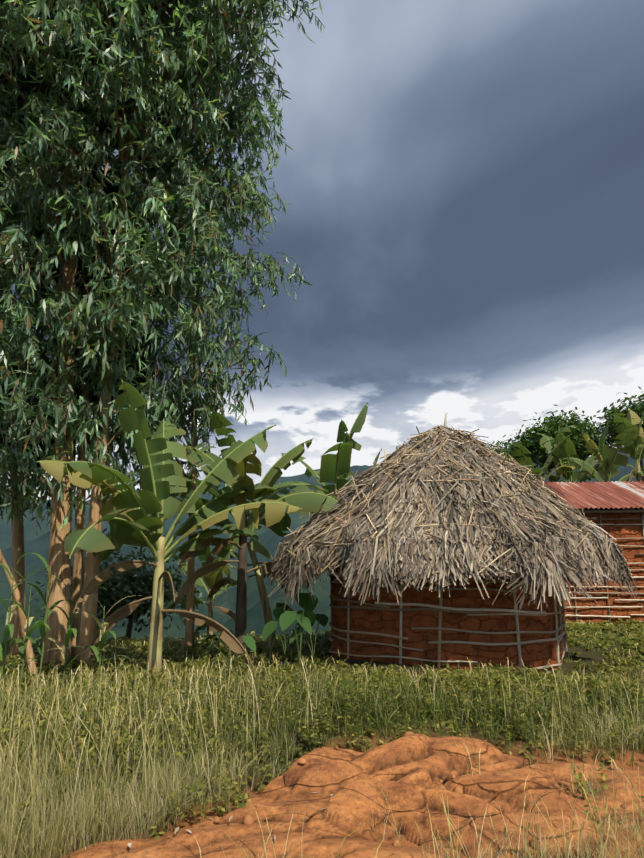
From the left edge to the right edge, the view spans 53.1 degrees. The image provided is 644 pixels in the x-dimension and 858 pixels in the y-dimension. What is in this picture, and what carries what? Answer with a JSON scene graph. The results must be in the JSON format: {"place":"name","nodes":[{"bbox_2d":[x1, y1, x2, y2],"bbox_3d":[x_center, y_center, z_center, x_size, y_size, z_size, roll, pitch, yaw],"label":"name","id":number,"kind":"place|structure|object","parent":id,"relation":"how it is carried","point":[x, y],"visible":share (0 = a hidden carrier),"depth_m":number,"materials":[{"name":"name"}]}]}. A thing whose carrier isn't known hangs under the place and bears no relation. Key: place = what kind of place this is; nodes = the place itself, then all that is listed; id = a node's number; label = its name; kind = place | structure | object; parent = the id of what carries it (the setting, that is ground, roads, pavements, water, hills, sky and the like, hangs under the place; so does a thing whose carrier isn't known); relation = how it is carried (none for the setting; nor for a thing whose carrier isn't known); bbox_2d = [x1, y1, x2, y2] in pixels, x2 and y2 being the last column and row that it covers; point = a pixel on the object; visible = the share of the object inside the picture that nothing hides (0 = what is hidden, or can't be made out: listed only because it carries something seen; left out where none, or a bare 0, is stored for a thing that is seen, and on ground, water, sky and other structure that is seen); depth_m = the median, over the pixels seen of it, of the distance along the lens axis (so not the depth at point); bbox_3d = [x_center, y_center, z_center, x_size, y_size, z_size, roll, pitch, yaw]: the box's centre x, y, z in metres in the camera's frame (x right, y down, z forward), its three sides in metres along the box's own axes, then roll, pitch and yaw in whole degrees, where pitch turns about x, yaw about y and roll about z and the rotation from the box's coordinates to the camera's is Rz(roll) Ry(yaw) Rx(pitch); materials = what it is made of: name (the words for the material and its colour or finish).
{"place":"outdoors","nodes":[
{"label":"outdoors","id":0,"kind":"place"},
{"bbox_2d":[0,445,643,857],"bbox_3d":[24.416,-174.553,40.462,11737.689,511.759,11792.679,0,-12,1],"label":"ground","id":1,"kind":"structure","parent":0,"point":[36,539],"depth_m":407.31,"materials":[{"name":"green plant"}]},
{"bbox_2d":[29,528,205,638],"bbox_3d":[-4.925,4.268,15.624,4.022,3.648,4.347,4,-13,-16],"label":"bush","id":2,"kind":"object","parent":1,"relation":"on","point":[119,586],"visible":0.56,"depth_m":15.35,"materials":[{"name":"green plant"}]},
{"bbox_2d":[0,0,324,673],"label":"eucalyptus trees","id":3,"kind":"object","parent":1,"relation":"on","point":[86,86],"visible":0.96,"depth_m":10.68,"materials":[{"name":"green plant"}]},
{"bbox_2d":[0,553,327,696],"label":"broad-leaved plants","id":4,"kind":"object","parent":1,"relation":"on","point":[307,618],"visible":0.96,"depth_m":8.04,"materials":[{"name":"green plant"}]},
{"bbox_2d":[0,618,643,857],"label":"grass","id":5,"kind":"structure","parent":1,"relation":"on","point":[91,806],"depth_m":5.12,"materials":[{"name":"green plant"}]},
{"bbox_2d":[37,380,643,678],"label":"banana plants","id":6,"kind":"object","parent":1,"relation":"on","point":[125,516],"visible":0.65,"depth_m":9.60,"materials":[{"name":"green plant"}]},
{"bbox_2d":[60,733,643,857],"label":"dirt mound","id":7,"kind":"object","parent":1,"relation":"on","point":[349,779],"visible":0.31,"depth_m":3.92,"materials":[{"name":"soil"}]},
{"bbox_2d":[127,731,635,857],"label":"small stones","id":8,"kind":"object","parent":1,"relation":"on","point":[247,819],"visible":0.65,"depth_m":3.94,"materials":[{"name":"orange stone"}]},
{"bbox_2d":[330,563,566,671],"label":"mud wall","id":9,"kind":"structure","parent":1,"relation":"on","point":[539,654],"depth_m":8.92,"materials":[{"name":"brown soil"}]},
{"bbox_2d":[328,564,568,670],"bbox_3d":[2.087,2.926,10.579,3.964,1.704,3.970,0,-12,1],"label":"wooden wall lattice","id":10,"kind":"object","parent":9,"relation":"attached to","point":[440,608],"visible":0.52,"depth_m":8.95,"materials":[{"name":"grey wood"}]},
{"bbox_2d":[487,440,536,464],"bbox_3d":[8.993,4.379,32.587,4.235,7.923,4.190,0,-12,1],"label":"tree","id":11,"kind":"object","parent":1,"relation":"on","point":[498,444],"visible":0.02,"depth_m":32.77,"materials":[{"name":"green plant"}]},
{"bbox_2d":[499,405,616,481],"bbox_3d":[10.955,3.393,29.901,5.465,8.742,5.395,7,-14,-29],"label":"tree","id":12,"kind":"object","parent":1,"relation":"on","point":[537,449],"visible":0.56,"depth_m":29.47,"materials":[{"name":"green plant"}]},
{"bbox_2d":[563,509,643,624],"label":"mud walls","id":13,"kind":"structure","parent":1,"relation":"on","point":[624,528],"depth_m":15.91,"materials":[{"name":"brown soil"}]},
{"bbox_2d":[541,481,643,513],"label":"corrugated metal roof","id":14,"kind":"structure","parent":13,"relation":"on","point":[603,495],"depth_m":17.54,"materials":[{"name":"red metal"}]},
{"bbox_2d":[589,386,643,480],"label":"tree","id":15,"kind":"object","parent":1,"relation":"on","point":[637,408],"visible":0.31,"depth_m":26.91,"materials":[{"name":"green plant"}]},
{"bbox_2d":[1,0,643,500],"label":"sky","id":16,"kind":"structure","parent":0,"point":[462,181],"materials":[{"name":"grey"}]},
{"bbox_3d":[2.034,1.116,10.983,4.990,2.042,4.985,0,-12,1],"label":"hut roof","id":17,"kind":"object","parent":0,"visible":0},
{"bbox_2d":[268,412,640,613],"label":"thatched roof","id":18,"kind":"structure","parent":17,"relation":"attached to","point":[444,503],"depth_m":8.93,"materials":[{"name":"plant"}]}
]}

